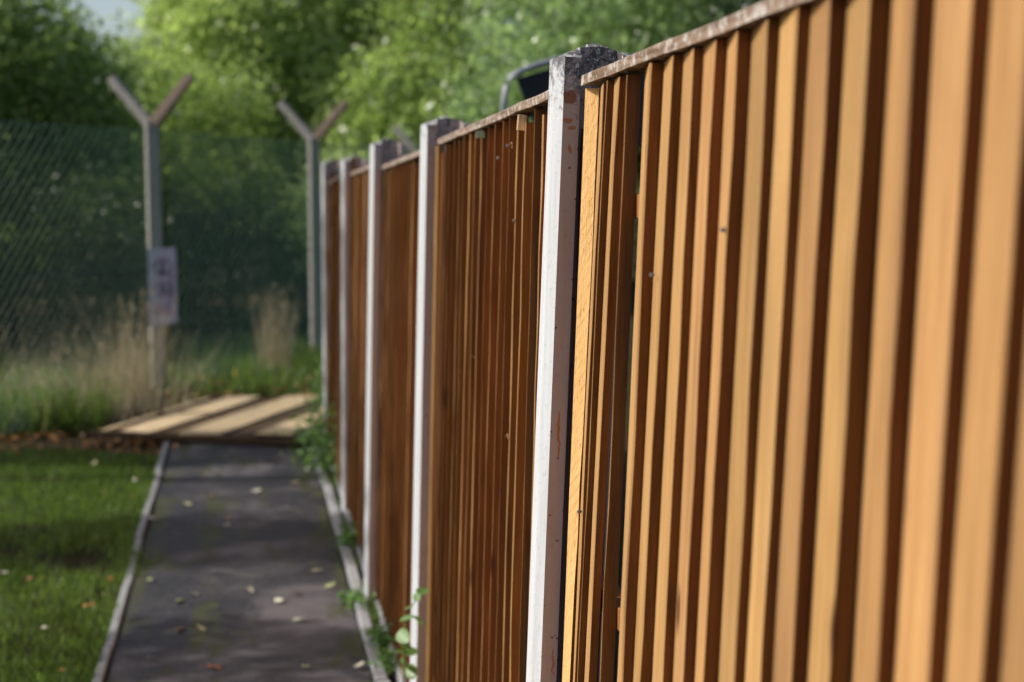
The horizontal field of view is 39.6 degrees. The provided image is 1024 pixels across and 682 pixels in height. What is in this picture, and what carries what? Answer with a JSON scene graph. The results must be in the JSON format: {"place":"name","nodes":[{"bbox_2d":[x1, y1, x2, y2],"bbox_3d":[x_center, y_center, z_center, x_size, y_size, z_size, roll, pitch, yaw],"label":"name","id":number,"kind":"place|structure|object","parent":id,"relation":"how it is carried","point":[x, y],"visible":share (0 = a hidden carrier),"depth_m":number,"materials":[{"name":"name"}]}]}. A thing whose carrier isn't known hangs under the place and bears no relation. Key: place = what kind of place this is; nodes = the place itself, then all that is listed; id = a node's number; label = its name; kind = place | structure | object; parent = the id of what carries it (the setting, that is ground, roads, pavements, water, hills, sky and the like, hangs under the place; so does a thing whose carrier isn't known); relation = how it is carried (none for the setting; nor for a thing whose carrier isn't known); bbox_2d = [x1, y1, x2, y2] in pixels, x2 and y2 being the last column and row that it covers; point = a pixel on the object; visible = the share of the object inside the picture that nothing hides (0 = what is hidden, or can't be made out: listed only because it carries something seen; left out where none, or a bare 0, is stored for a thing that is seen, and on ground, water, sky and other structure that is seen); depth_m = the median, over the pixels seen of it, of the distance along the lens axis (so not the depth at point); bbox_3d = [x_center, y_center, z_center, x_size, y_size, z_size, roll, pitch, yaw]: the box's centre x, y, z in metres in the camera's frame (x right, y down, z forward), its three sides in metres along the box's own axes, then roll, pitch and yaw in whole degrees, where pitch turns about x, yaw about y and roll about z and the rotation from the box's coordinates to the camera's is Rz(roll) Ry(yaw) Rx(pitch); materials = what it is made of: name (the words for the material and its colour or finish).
{"place":"outdoors","nodes":[
{"label":"outdoors","id":0,"kind":"place"},
{"bbox_2d":[0,364,135,438],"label":"grass bank","id":1,"kind":"structure","parent":0,"point":[73,419],"depth_m":11.09,"materials":[{"name":"green plant"}]},
{"bbox_2d":[0,444,160,681],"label":"lawn","id":2,"kind":"structure","parent":0,"point":[91,631],"depth_m":7.57,"materials":[{"name":"green plant"}]},
{"bbox_2d":[0,326,322,405],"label":"rough grass","id":3,"kind":"structure","parent":0,"point":[302,364],"depth_m":14.43,"materials":[{"name":"green plant"}]},
{"bbox_2d":[83,370,322,401],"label":"grass","id":4,"kind":"structure","parent":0,"point":[230,393],"depth_m":12.88,"materials":[{"name":"green plant"}]},
{"bbox_2d":[107,401,372,681],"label":"path","id":5,"kind":"structure","parent":0,"point":[271,542],"depth_m":6.80,"materials":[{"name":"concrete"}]},
{"bbox_2d":[196,623,204,629],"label":"fallen leaf","id":6,"kind":"object","parent":5,"relation":"on","point":[200,627],"visible":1,"depth_m":6.03,"materials":[{"name":"plant"}]},
{"bbox_2d":[89,395,323,444],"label":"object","id":7,"kind":"object","parent":5,"relation":"on","point":[211,425],"visible":0.78,"depth_m":10.92,"materials":[{"name":"brown wood"}]},
{"bbox_2d":[324,581,334,586],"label":"fallen leaf","id":8,"kind":"object","parent":5,"relation":"on","point":[330,584],"visible":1,"depth_m":6.69,"materials":[{"name":"yellow plant"}]},
{"bbox_2d":[23,0,532,186],"label":"sky","id":9,"kind":"structure","parent":0,"point":[104,8],"materials":[{"name":"white"}]},
{"bbox_2d":[0,193,861,681],"bbox_3d":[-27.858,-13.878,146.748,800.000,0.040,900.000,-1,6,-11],"label":"ground","id":10,"kind":"structure","parent":0,"point":[76,559],"depth_m":9.22,"materials":[{"name":"green plant"}]},
{"bbox_2d":[17,323,165,427],"bbox_3d":[-3.268,0.248,11.605,1.420,0.782,1.061,6,8,43],"label":"dry grass clump","id":11,"kind":"object","parent":10,"relation":"on","point":[113,386],"visible":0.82,"depth_m":11.56,"materials":[{"name":"plant"}]},
{"bbox_2d":[0,413,183,458],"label":"leaf litter","id":12,"kind":"object","parent":10,"relation":"on","point":[18,437],"visible":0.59,"depth_m":10.48,"materials":[{"name":"plant"}]},
{"bbox_2d":[0,0,183,248],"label":"tree","id":13,"kind":"object","parent":10,"relation":"on","point":[53,71],"visible":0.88,"depth_m":17.80,"materials":[{"name":"green plant"}]},
{"bbox_2d":[67,596,119,622],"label":"edge grass","id":14,"kind":"structure","parent":10,"relation":"on","point":[89,611],"depth_m":6.32,"materials":[{"name":"green plant"}]},
{"bbox_2d":[0,355,197,432],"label":"dry grass clump","id":15,"kind":"object","parent":10,"relation":"on","point":[64,382],"visible":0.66,"depth_m":11.19,"materials":[{"name":"plant"}]},
{"bbox_2d":[0,143,214,363],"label":"shrub","id":16,"kind":"object","parent":10,"relation":"on","point":[10,270],"visible":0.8,"depth_m":15.60,"materials":[{"name":"green plant"}]},
{"bbox_2d":[0,311,235,435],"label":"dry grass","id":17,"kind":"structure","parent":10,"relation":"on","point":[134,411],"depth_m":11.90,"materials":[{"name":"plant"}]},
{"bbox_2d":[97,562,150,583],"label":"edge grass","id":18,"kind":"structure","parent":10,"relation":"on","point":[123,569],"depth_m":6.92,"materials":[{"name":"green plant"}]},
{"bbox_2d":[70,278,179,412],"bbox_3d":[-3.274,0.026,12.073,0.901,1.123,0.924,-2,7,-19],"label":"dry grass clump","id":19,"kind":"object","parent":10,"relation":"on","point":[147,384],"visible":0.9,"depth_m":12.08,"materials":[{"name":"plant"}]},
{"bbox_2d":[92,427,172,681],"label":"path edging","id":20,"kind":"object","parent":10,"relation":"on","point":[108,649],"visible":0.59,"depth_m":6.67,"materials":[{"name":"concrete"}]},
{"bbox_2d":[106,539,161,573],"bbox_3d":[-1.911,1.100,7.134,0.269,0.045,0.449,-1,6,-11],"label":"edge grass","id":21,"kind":"structure","parent":10,"relation":"on","point":[137,559],"depth_m":7.12,"materials":[{"name":"green plant"}]},
{"bbox_2d":[0,25,305,312],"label":"tree","id":22,"kind":"object","parent":10,"relation":"on","point":[238,96],"visible":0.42,"depth_m":21.68,"materials":[{"name":"green plant"}]},
{"bbox_2d":[61,145,322,334],"bbox_3d":[-3.892,-1.383,19.355,4.592,2.596,3.298,-1,6,-11],"label":"shrub","id":23,"kind":"object","parent":10,"relation":"on","point":[216,264],"visible":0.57,"depth_m":18.99,"materials":[{"name":"green plant"}]},
{"bbox_2d":[0,73,418,435],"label":"chain link fence","id":24,"kind":"object","parent":10,"relation":"on","point":[152,125],"visible":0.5,"depth_m":12.71,"materials":[{"name":"grey metal"}]},
{"bbox_2d":[147,248,176,326],"bbox_3d":[-3.102,-0.476,12.625,0.241,0.706,0.005,-1,6,-11],"label":"warning sign","id":25,"kind":"object","parent":24,"relation":"attached to","point":[165,269],"visible":0.96,"depth_m":12.62,"materials":[{"name":"grey metal"}]},
{"bbox_2d":[245,280,300,377],"bbox_3d":[-2.386,-0.121,14.161,0.722,0.970,0.549,4,7,30],"label":"dry grass clump","id":26,"kind":"object","parent":10,"relation":"on","point":[277,346],"visible":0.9,"depth_m":14.14,"materials":[{"name":"plant"}]},
{"bbox_2d":[108,0,482,297],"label":"tree","id":27,"kind":"object","parent":10,"relation":"on","point":[221,24],"visible":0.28,"depth_m":23.37,"materials":[{"name":"green plant"}]},
{"bbox_2d":[270,377,337,479],"bbox_3d":[-1.192,0.580,9.297,0.608,0.668,0.685,4,7,35],"label":"weed","id":28,"kind":"object","parent":10,"relation":"on","point":[329,442],"visible":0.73,"depth_m":9.26,"materials":[{"name":"green plant"}]},
{"bbox_2d":[292,368,326,452],"bbox_3d":[-1.324,0.484,10.353,0.592,0.609,0.734,-1,6,-11],"label":"weed","id":29,"kind":"object","parent":10,"relation":"on","point":[311,412],"visible":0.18,"depth_m":10.28,"materials":[{"name":"green plant"}]},
{"bbox_2d":[253,118,369,285],"bbox_3d":[-2.154,-1.465,18.556,2.408,2.904,2.128,-1,6,-11],"label":"shrub","id":30,"kind":"object","parent":10,"relation":"on","point":[302,197],"visible":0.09,"depth_m":18.27,"materials":[{"name":"green plant"}]},
{"bbox_2d":[303,349,322,406],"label":"weed","id":31,"kind":"object","parent":10,"relation":"on","point":[320,386],"visible":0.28,"depth_m":11.76,"materials":[{"name":"green plant"}]},
{"bbox_2d":[1,144,637,292],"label":"hedge","id":32,"kind":"object","parent":10,"relation":"on","point":[633,267],"visible":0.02,"depth_m":26.94,"materials":[{"name":"green plant"}]},
{"bbox_2d":[330,521,358,551],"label":"weed","id":33,"kind":"object","parent":10,"relation":"on","point":[349,540],"visible":0.88,"depth_m":7.42,"materials":[{"name":"green plant"}]},
{"bbox_2d":[306,427,389,681],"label":"path edging","id":34,"kind":"object","parent":10,"relation":"on","point":[378,674],"visible":0.48,"depth_m":6.84,"materials":[{"name":"concrete"}]},
{"bbox_2d":[310,433,392,658],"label":"verge grass","id":35,"kind":"structure","parent":10,"relation":"on","point":[333,480],"depth_m":7.12,"materials":[{"name":"green plant"}]},
{"bbox_2d":[336,579,376,612],"bbox_3d":[-0.693,1.160,6.442,0.216,0.099,0.267,-1,6,-11],"label":"weed","id":36,"kind":"object","parent":10,"relation":"on","point":[352,596],"visible":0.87,"depth_m":6.42,"materials":[{"name":"green plant"}]},
{"bbox_2d":[317,425,404,681],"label":"fence footing","id":37,"kind":"object","parent":10,"relation":"on","point":[398,676],"visible":0.2,"depth_m":6.42,"materials":[{"name":"concrete"}]},
{"bbox_2d":[362,620,393,648],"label":"weed","id":38,"kind":"object","parent":10,"relation":"on","point":[377,633],"visible":0.83,"depth_m":5.80,"materials":[{"name":"green plant"}]},
{"bbox_2d":[367,646,402,674],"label":"weed","id":39,"kind":"object","parent":10,"relation":"on","point":[389,663],"visible":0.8,"depth_m":5.54,"materials":[{"name":"green plant"}]},
{"bbox_2d":[292,0,760,248],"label":"tree","id":40,"kind":"object","parent":10,"relation":"on","point":[377,86],"visible":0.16,"depth_m":21.94,"materials":[{"name":"green plant"}]},
{"bbox_2d":[500,57,644,146],"bbox_3d":[0.396,-0.203,7.433,1.036,2.572,0.053,-1,6,-11],"label":"garden canopy","id":41,"kind":"object","parent":10,"relation":"on","point":[533,85],"visible":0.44,"depth_m":7.28,"materials":[{"name":"fabric"}]},
{"bbox_2d":[400,0,762,237],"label":"tree","id":42,"kind":"object","parent":10,"relation":"on","point":[625,38],"visible":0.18,"depth_m":14.60,"materials":[{"name":"green plant"}]},
{"bbox_2d":[321,0,1023,681],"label":"timber fence","id":43,"kind":"object","parent":10,"relation":"on","point":[825,206],"visible":0.97,"depth_m":1.90,"materials":[{"name":"wood"}]},
{"bbox_2d":[394,587,428,681],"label":"climbing weed","id":44,"kind":"object","parent":43,"relation":"attached to","point":[403,638],"visible":1,"depth_m":4.50,"materials":[{"name":"green plant"}]},
{"bbox_2d":[621,0,759,193],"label":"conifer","id":45,"kind":"object","parent":10,"relation":"on","point":[746,4],"depth_m":14.04,"materials":[{"name":"green plant"}]}
]}

